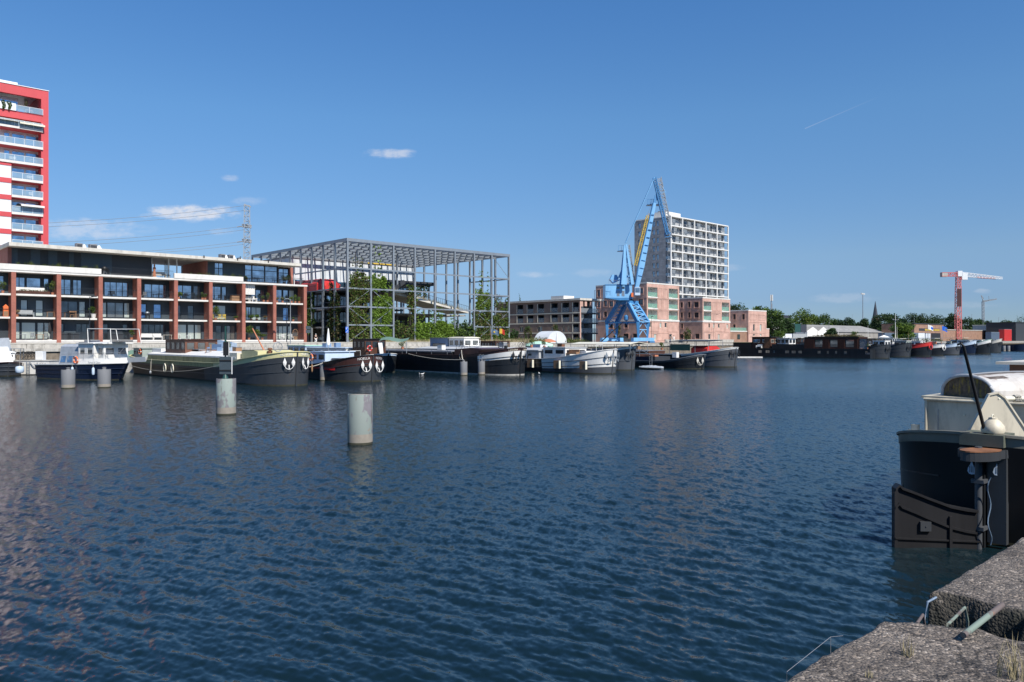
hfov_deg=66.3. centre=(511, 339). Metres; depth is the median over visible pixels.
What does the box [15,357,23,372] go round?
fender
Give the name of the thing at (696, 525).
water
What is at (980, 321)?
tree
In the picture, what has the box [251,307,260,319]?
window
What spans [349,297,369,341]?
climbing plant
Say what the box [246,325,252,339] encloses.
potted plant
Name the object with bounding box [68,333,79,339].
metal cupboard
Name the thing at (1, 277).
window
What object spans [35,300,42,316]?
window
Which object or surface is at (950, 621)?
iron ladder
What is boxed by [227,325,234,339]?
window
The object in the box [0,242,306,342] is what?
apartment building
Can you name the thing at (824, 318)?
tree
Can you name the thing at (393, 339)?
canvas canopy
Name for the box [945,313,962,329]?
tree
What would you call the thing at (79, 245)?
ventilation unit
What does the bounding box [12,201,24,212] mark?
window
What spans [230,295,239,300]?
storage box
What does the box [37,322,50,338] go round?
window
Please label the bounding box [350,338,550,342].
rough grass
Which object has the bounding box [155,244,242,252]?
power line
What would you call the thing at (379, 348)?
houseboat
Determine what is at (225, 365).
river sign
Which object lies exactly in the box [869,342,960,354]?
barge
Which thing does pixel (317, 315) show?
window
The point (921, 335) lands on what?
shipping container
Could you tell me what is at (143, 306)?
window
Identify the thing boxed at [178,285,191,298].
window
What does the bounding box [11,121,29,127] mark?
planter box
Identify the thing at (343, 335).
window
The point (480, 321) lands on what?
climbing plant
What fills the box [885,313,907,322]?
tree
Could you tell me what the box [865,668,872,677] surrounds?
grass tuft
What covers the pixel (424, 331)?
climbing plant
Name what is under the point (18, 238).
window
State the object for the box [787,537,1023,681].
quay
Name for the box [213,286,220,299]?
window
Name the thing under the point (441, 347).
deck box
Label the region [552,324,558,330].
tree
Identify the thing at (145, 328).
window
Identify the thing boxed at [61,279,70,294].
window
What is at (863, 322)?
tree
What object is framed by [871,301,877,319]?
church
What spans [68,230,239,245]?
power line
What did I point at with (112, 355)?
motor cruiser
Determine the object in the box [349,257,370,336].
climbing plant
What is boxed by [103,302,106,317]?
window
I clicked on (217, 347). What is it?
box
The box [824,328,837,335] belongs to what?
tree
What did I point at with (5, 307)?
orange cabinet
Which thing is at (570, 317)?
apartment block
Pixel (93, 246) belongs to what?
ventilation unit
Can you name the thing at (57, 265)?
roof grass
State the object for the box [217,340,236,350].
covered dinghy
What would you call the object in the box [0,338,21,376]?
motor boat
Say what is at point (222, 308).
window
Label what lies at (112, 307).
window
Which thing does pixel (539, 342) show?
covered dinghy
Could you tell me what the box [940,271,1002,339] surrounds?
tower crane
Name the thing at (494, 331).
flag
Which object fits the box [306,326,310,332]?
info board
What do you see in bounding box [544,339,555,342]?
open parasol
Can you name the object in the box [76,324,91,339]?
window
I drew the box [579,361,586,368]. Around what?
wooden fender
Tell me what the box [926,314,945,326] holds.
tree
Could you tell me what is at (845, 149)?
sky
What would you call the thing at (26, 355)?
bicycle
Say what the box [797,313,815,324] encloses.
tree
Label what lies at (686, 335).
tree
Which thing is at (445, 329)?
climbing plant
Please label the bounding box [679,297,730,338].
apartment block
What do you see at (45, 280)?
window
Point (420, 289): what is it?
climbing plant
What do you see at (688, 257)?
apartment tower
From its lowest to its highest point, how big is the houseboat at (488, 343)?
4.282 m
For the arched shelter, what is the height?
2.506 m
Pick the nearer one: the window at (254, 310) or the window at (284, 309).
the window at (254, 310)
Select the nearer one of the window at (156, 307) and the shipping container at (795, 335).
the window at (156, 307)
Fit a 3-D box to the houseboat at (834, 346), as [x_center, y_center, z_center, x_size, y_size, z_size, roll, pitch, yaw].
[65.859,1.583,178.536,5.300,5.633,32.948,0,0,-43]
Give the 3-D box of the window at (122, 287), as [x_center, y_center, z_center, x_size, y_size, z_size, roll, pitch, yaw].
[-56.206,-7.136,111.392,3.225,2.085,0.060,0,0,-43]
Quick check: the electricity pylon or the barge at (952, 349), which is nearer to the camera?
the barge at (952, 349)
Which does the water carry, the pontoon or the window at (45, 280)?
the pontoon
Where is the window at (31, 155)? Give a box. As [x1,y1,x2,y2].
[25,152,37,163]
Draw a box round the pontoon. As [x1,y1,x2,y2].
[13,360,58,374]
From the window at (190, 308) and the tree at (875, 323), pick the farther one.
the tree at (875, 323)
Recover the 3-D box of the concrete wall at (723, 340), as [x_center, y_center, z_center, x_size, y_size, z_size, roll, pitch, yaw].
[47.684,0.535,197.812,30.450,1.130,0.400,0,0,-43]
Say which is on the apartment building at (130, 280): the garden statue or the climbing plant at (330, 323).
the garden statue
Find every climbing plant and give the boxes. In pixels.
[307,292,316,335]
[326,282,341,341]
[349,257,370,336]
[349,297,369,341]
[369,245,387,338]
[369,281,392,341]
[378,282,429,312]
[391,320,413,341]
[406,284,417,331]
[412,309,438,341]
[433,307,457,337]
[453,319,475,336]
[471,301,491,340]
[475,271,491,317]
[490,297,508,338]
[492,322,513,339]
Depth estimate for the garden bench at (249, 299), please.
123.74 m
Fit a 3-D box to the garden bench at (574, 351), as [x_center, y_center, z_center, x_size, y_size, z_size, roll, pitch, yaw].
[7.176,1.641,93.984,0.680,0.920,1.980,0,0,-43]
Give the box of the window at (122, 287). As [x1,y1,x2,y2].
[104,281,127,296]
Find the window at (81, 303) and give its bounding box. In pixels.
[79,301,84,316]
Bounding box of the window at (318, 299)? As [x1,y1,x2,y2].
[313,294,321,305]
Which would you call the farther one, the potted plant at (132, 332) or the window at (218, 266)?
the window at (218, 266)
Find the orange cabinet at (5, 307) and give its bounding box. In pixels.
[3,304,7,316]
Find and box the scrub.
[494,337,976,342]
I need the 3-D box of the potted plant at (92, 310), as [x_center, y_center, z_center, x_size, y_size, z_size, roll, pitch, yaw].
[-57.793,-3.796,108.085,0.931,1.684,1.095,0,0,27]
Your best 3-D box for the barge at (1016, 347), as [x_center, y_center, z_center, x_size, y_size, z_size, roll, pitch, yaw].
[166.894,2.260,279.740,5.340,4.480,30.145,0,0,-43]
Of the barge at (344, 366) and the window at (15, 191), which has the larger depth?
the window at (15, 191)
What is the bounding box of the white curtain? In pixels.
[246,284,254,294]
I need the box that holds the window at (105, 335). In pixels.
[103,324,107,339]
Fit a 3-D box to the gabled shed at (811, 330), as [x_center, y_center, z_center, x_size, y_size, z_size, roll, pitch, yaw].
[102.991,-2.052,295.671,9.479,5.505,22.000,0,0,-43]
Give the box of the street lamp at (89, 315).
[89,296,96,339]
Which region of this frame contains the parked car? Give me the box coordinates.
[615,336,630,341]
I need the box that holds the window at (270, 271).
[265,265,276,282]
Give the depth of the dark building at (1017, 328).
420.82 m
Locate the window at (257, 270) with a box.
[252,265,264,282]
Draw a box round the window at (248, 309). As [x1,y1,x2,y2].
[246,307,250,319]
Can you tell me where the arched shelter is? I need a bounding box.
[535,331,566,342]
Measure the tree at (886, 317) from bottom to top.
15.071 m
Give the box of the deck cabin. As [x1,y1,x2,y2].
[532,344,547,347]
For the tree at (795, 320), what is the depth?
428.48 m
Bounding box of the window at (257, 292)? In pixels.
[252,289,264,301]
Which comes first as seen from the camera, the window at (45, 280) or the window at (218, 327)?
the window at (45, 280)
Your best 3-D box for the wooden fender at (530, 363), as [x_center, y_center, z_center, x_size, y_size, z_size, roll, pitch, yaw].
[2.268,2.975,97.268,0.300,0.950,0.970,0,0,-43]
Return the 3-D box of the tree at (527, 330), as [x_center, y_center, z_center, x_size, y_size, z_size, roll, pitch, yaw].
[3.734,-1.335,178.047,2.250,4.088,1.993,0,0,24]
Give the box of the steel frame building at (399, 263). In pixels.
[251,238,509,341]
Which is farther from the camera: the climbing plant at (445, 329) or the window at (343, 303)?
the climbing plant at (445, 329)
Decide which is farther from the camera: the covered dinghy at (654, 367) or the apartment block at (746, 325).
the apartment block at (746, 325)
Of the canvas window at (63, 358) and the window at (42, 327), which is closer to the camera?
the canvas window at (63, 358)
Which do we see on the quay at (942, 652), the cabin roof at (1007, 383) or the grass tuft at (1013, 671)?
the grass tuft at (1013, 671)
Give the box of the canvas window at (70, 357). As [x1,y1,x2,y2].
[67,356,73,361]
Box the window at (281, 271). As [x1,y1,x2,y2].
[278,268,288,283]
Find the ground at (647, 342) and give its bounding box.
[592,340,675,342]
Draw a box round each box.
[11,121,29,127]
[16,289,34,293]
[33,290,49,294]
[207,344,221,350]
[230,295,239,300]
[232,347,241,350]
[437,345,445,349]
[499,342,506,346]
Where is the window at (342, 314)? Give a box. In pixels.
[339,312,345,322]
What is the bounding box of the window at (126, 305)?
[124,303,129,317]
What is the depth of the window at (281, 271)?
129.60 m
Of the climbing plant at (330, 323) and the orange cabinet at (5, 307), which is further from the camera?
the climbing plant at (330, 323)
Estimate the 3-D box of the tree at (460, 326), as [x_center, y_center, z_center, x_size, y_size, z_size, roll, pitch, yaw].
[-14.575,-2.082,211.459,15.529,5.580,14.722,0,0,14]
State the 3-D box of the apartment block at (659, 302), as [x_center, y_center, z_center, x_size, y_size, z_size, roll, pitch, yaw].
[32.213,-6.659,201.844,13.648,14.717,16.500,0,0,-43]
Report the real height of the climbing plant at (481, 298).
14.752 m
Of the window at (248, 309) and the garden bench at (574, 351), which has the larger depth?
the window at (248, 309)
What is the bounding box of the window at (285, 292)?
[283,290,287,302]
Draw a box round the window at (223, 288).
[222,287,225,299]
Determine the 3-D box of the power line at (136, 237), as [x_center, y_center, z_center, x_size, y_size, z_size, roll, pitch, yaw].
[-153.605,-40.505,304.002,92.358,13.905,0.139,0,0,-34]
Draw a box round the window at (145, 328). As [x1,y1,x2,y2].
[141,324,165,338]
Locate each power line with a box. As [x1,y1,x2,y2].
[49,210,243,226]
[49,227,233,242]
[53,206,238,222]
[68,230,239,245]
[142,242,235,251]
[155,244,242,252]
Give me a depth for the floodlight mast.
773.97 m
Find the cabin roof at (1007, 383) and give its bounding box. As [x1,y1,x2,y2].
[940,371,1023,397]
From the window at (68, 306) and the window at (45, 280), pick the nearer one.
the window at (45, 280)
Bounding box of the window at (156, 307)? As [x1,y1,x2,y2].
[153,304,160,318]
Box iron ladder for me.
[916,606,968,627]
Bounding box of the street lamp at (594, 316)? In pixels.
[594,290,594,341]
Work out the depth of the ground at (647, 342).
187.20 m
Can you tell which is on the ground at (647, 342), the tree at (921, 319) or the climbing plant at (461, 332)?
the tree at (921, 319)
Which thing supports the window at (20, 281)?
in the apartment building at (130, 280)
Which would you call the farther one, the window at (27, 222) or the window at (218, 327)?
the window at (27, 222)
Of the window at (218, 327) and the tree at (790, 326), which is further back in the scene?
the tree at (790, 326)
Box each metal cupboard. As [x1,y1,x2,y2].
[61,333,70,339]
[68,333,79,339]
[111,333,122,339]
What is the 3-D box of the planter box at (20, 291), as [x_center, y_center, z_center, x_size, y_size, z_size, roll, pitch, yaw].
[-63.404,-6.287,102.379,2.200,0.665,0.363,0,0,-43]
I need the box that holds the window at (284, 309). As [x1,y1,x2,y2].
[283,308,287,320]
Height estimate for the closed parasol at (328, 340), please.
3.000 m
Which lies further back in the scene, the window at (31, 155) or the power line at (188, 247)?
the power line at (188, 247)
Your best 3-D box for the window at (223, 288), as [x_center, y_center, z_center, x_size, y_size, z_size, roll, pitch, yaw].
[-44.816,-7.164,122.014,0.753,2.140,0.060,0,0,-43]
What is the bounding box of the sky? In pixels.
[0,0,1023,339]
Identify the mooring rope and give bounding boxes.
[130,359,239,371]
[410,354,462,359]
[925,596,936,620]
[987,477,991,544]
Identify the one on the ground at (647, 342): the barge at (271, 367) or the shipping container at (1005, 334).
the shipping container at (1005, 334)
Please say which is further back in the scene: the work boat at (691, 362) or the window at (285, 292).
the window at (285, 292)
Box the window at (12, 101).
[0,98,17,110]
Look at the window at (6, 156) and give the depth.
138.53 m
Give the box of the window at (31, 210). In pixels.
[25,203,37,213]
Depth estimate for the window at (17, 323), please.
103.18 m
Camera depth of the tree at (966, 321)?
528.71 m
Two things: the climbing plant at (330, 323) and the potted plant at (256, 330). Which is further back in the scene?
the climbing plant at (330, 323)
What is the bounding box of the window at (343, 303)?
[340,295,345,305]
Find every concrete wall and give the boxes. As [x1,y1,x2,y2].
[10,342,523,348]
[664,339,733,341]
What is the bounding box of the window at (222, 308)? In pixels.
[213,305,225,319]
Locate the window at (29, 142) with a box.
[25,135,37,146]
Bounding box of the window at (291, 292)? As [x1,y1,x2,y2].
[289,290,293,302]
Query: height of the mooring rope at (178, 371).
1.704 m
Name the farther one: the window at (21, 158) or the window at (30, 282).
the window at (21, 158)
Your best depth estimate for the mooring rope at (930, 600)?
4.93 m
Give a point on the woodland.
(956, 328)
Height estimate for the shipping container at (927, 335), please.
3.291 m
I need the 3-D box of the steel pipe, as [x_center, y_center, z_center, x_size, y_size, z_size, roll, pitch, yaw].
[2.696,1.600,4.483,0.583,0.073,0.033,0,0,-40]
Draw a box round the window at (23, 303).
[20,299,27,315]
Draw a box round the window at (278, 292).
[276,289,281,301]
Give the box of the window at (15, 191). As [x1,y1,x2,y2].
[12,185,24,195]
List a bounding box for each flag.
[491,329,498,335]
[497,328,504,334]
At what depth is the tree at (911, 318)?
528.21 m
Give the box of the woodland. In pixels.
[792,322,984,329]
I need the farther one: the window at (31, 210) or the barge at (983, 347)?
the barge at (983, 347)
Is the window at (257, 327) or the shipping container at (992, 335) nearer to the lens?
the window at (257, 327)
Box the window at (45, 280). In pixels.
[43,278,48,290]
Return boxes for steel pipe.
[960,602,1004,637]
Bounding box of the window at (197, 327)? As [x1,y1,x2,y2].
[194,324,200,338]
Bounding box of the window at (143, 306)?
[141,304,145,317]
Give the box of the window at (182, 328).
[178,324,186,338]
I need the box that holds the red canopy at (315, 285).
[293,279,339,291]
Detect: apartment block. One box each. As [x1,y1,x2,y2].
[496,296,603,341]
[596,282,679,341]
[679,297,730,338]
[730,310,769,341]
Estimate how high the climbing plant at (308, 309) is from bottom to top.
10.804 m
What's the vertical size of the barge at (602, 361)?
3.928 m
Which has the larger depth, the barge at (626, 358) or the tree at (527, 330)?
the tree at (527, 330)
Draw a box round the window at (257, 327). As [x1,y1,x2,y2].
[256,326,260,339]
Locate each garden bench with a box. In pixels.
[16,287,44,290]
[16,310,32,315]
[141,333,153,339]
[152,271,165,277]
[247,296,256,301]
[566,349,579,353]
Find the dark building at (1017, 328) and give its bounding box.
[986,322,1023,340]
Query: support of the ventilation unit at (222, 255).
on the apartment building at (130, 280)
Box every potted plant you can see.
[0,280,6,292]
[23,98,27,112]
[48,280,54,294]
[88,306,95,317]
[129,330,134,339]
[213,306,219,319]
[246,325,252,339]
[252,329,260,339]
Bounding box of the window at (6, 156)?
[4,150,9,159]
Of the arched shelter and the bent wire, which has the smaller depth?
the bent wire
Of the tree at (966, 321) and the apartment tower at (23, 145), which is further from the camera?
the tree at (966, 321)
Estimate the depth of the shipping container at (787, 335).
248.23 m
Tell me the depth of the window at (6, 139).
138.43 m
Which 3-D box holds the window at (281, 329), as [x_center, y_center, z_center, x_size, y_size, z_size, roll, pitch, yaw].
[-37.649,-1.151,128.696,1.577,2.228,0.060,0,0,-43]
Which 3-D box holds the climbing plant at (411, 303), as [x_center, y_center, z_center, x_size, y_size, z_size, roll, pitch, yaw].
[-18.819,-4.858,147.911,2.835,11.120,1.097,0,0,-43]
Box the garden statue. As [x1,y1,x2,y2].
[153,264,155,276]
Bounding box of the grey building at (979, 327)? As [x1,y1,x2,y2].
[972,325,985,329]
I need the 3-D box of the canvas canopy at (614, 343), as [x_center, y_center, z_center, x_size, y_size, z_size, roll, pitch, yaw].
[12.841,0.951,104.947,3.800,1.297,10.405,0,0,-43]
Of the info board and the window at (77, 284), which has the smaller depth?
the window at (77, 284)
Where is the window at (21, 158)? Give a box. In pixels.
[12,151,24,161]
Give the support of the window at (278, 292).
in the apartment building at (130, 280)
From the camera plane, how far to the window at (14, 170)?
139.67 m
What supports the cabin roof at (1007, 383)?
on the barge at (957, 453)
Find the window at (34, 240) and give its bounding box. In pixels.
[25,236,37,243]
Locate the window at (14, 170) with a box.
[12,168,24,178]
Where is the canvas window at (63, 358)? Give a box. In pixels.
[60,356,65,361]
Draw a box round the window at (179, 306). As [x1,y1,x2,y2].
[178,305,180,318]
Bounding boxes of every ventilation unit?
[75,243,85,246]
[88,244,101,248]
[218,254,227,257]
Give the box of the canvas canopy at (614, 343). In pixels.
[570,342,647,351]
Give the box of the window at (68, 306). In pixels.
[61,301,77,316]
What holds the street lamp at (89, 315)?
on the ground at (647, 342)
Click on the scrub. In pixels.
(567, 340)
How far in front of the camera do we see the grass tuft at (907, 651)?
4.10 m
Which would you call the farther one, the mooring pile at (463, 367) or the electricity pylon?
the electricity pylon
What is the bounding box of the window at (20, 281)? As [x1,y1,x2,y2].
[16,277,24,286]
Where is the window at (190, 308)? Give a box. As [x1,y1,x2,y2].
[188,305,193,318]
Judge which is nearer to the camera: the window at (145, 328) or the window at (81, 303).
the window at (81, 303)
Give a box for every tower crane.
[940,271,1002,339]
[981,295,996,321]
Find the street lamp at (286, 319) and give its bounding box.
[282,300,286,341]
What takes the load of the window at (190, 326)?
in the apartment building at (130, 280)
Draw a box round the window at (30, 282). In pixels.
[26,277,40,287]
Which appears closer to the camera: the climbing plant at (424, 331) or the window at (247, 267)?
the window at (247, 267)
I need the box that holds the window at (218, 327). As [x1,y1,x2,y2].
[216,325,221,339]
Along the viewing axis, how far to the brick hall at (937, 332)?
355.84 m
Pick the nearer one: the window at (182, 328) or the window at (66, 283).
the window at (66, 283)
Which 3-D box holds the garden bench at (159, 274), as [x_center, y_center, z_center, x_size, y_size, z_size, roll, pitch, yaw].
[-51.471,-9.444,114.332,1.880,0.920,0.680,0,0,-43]
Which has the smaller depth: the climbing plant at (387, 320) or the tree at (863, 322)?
the climbing plant at (387, 320)
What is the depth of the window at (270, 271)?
126.54 m
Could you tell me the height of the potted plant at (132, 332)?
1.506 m
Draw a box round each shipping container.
[783,333,791,337]
[788,333,806,337]
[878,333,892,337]
[918,333,924,340]
[925,333,930,340]
[986,332,998,339]
[999,329,1011,340]
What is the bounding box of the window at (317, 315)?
[314,312,321,322]
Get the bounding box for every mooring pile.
[61,367,74,388]
[97,367,110,387]
[216,378,235,414]
[320,361,325,380]
[347,393,372,444]
[460,360,466,375]
[478,360,484,374]
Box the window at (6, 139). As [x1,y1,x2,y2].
[4,132,9,142]
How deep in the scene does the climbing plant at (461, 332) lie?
156.58 m
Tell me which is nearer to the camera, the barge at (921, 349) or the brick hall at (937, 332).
the barge at (921, 349)
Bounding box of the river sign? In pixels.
[219,326,232,378]
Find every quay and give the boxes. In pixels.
[12,341,1023,359]
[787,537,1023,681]
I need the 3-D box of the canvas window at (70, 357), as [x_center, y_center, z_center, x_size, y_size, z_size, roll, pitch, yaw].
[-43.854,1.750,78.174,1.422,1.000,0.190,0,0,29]
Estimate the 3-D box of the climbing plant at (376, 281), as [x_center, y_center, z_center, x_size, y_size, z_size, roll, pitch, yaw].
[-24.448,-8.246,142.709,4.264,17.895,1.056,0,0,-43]
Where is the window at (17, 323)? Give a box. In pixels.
[16,322,19,338]
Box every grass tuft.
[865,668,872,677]
[899,634,916,656]
[996,634,1023,681]
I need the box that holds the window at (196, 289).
[193,286,200,299]
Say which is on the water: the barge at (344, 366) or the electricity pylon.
the barge at (344, 366)
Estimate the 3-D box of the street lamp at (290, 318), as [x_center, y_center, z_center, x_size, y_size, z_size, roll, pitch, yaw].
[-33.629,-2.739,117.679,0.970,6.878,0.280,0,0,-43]
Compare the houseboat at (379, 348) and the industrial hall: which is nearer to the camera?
the houseboat at (379, 348)
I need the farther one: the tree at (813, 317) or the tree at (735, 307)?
the tree at (813, 317)
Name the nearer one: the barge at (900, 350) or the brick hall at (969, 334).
the barge at (900, 350)
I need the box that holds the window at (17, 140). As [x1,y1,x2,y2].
[12,133,24,144]
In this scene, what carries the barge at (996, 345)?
on the water
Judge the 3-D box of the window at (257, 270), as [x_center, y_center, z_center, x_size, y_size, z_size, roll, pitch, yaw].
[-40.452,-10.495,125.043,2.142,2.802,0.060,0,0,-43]
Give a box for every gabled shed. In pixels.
[774,326,818,336]
[814,326,826,335]
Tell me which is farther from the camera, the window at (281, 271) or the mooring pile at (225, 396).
the window at (281, 271)
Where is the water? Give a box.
[0,351,1023,681]
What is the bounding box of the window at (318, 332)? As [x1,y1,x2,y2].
[313,329,321,339]
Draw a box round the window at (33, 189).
[25,186,37,196]
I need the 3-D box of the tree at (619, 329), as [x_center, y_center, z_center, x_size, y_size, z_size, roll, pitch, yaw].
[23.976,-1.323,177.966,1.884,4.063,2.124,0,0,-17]
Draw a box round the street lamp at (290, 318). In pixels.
[284,298,290,343]
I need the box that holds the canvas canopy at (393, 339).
[379,337,409,352]
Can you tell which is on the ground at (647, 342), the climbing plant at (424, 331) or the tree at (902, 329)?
the tree at (902, 329)
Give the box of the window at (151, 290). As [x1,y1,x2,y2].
[144,284,165,297]
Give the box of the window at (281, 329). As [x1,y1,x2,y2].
[278,326,285,338]
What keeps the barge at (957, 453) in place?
on the water
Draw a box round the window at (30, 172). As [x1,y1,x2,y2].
[25,169,37,180]
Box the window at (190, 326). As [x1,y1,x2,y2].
[188,324,193,338]
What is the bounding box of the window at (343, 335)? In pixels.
[339,330,345,339]
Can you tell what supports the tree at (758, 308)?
on the ground at (647, 342)
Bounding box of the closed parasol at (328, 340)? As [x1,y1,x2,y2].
[326,328,329,350]
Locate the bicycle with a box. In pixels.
[16,351,33,359]
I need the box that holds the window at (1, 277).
[0,276,3,292]
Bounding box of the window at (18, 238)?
[12,235,24,242]
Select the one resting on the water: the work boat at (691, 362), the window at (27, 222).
the work boat at (691, 362)
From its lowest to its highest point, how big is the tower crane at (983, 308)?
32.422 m
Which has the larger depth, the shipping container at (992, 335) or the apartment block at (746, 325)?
the shipping container at (992, 335)
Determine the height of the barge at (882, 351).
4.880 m
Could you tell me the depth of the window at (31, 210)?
141.06 m
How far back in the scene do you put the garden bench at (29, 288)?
103.49 m
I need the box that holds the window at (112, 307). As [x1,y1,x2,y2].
[107,302,123,317]
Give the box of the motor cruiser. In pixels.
[34,328,146,380]
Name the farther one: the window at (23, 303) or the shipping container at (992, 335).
the shipping container at (992, 335)
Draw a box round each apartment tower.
[0,79,48,244]
[634,211,728,298]
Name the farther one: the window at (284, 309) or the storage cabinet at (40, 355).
the window at (284, 309)
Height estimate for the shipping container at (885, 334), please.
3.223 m
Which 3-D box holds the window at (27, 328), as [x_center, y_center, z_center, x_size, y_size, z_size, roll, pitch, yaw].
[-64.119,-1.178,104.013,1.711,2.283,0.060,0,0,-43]
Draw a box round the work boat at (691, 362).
[586,348,705,368]
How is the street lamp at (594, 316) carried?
on the ground at (647, 342)
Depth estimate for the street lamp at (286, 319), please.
121.82 m
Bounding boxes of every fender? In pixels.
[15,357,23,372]
[527,360,533,367]
[553,360,560,367]
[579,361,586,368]
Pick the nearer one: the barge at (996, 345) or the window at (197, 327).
the window at (197, 327)
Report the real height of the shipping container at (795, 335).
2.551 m
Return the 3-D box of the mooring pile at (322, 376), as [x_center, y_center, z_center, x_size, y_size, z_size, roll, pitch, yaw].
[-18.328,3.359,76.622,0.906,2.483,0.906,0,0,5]
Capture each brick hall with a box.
[881,323,943,340]
[944,329,985,340]
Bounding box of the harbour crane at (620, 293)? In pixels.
[599,177,671,342]
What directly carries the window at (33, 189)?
in the apartment tower at (23, 145)
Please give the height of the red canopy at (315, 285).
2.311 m
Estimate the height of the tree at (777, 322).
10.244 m
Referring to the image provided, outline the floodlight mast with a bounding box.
[861,293,864,318]
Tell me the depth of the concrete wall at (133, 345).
114.60 m
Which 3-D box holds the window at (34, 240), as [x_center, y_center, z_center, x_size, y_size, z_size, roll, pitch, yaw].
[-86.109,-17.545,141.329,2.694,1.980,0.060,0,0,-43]
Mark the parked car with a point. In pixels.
(625, 338)
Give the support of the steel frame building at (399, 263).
on the ground at (647, 342)
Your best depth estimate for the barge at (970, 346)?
215.67 m
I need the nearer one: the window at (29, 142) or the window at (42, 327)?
the window at (42, 327)
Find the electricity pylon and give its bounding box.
[237,204,251,259]
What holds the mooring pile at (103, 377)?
in the water
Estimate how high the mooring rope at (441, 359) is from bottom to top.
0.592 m
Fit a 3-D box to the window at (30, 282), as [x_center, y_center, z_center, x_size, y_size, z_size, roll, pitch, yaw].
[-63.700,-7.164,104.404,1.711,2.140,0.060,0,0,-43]
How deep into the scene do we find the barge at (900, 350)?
181.31 m
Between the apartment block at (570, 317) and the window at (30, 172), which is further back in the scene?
the apartment block at (570, 317)
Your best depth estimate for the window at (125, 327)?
112.24 m
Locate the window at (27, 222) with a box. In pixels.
[25,219,37,230]
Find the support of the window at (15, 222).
in the apartment tower at (23, 145)
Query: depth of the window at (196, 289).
119.22 m
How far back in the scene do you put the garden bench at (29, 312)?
103.35 m
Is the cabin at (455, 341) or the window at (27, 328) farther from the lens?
the cabin at (455, 341)
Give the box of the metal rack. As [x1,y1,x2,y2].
[10,348,23,359]
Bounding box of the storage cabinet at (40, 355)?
[35,351,45,359]
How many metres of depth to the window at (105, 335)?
110.45 m
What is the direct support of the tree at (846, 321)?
on the ground at (647, 342)
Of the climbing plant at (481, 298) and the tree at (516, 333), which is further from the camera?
the tree at (516, 333)
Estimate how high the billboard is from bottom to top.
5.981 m
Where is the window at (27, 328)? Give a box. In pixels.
[21,322,35,338]
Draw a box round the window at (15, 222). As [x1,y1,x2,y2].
[12,218,24,229]
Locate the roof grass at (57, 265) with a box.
[15,261,98,268]
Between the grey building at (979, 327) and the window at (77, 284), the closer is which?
the window at (77, 284)
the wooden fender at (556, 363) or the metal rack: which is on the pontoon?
the metal rack
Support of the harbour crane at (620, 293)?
on the ground at (647, 342)
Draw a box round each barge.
[129,328,310,385]
[308,351,383,381]
[386,341,527,374]
[414,344,618,373]
[586,346,636,369]
[591,340,739,366]
[777,338,890,357]
[796,338,911,356]
[868,338,977,353]
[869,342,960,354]
[881,338,945,355]
[882,339,991,353]
[892,342,1023,549]
[894,340,932,355]
[907,339,1002,351]
[950,340,1023,350]
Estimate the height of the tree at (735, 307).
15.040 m
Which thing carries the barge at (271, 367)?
on the water
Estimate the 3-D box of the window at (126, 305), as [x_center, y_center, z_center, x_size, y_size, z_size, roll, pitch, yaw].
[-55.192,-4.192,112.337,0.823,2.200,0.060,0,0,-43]
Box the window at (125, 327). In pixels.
[122,324,128,339]
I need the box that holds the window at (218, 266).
[214,262,222,275]
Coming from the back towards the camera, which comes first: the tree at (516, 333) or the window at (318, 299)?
the tree at (516, 333)
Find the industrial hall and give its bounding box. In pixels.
[807,325,883,337]
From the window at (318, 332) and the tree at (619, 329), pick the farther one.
the tree at (619, 329)
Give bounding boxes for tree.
[449,322,476,331]
[496,294,502,314]
[511,329,518,338]
[524,326,532,338]
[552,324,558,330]
[613,326,621,337]
[683,327,691,338]
[730,302,747,309]
[753,305,763,309]
[766,308,787,337]
[781,318,794,332]
[788,307,811,324]
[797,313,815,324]
[809,314,819,323]
[813,313,834,324]
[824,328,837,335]
[836,317,855,325]
[854,318,872,328]
[870,313,896,330]
[870,320,880,329]
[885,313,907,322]
[889,322,916,339]
[903,313,922,322]
[913,313,934,323]
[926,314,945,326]
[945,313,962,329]
[959,316,977,329]
[972,318,983,327]
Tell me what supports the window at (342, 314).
in the steel frame building at (399, 263)
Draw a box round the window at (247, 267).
[244,264,251,281]
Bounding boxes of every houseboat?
[287,338,396,372]
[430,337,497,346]
[479,341,509,346]
[733,334,875,358]
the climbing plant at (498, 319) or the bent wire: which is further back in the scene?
the climbing plant at (498, 319)
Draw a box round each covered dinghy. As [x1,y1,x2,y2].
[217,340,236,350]
[525,341,552,346]
[639,365,663,369]
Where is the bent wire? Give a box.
[787,636,837,671]
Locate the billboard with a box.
[794,324,806,333]
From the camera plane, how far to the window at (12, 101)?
139.18 m
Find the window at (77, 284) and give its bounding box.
[73,280,81,294]
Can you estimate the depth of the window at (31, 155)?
140.99 m
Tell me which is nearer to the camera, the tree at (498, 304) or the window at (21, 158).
the window at (21, 158)
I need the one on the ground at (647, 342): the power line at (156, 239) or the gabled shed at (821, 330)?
the gabled shed at (821, 330)
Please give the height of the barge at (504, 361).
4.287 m
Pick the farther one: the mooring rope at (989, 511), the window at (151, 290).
the window at (151, 290)

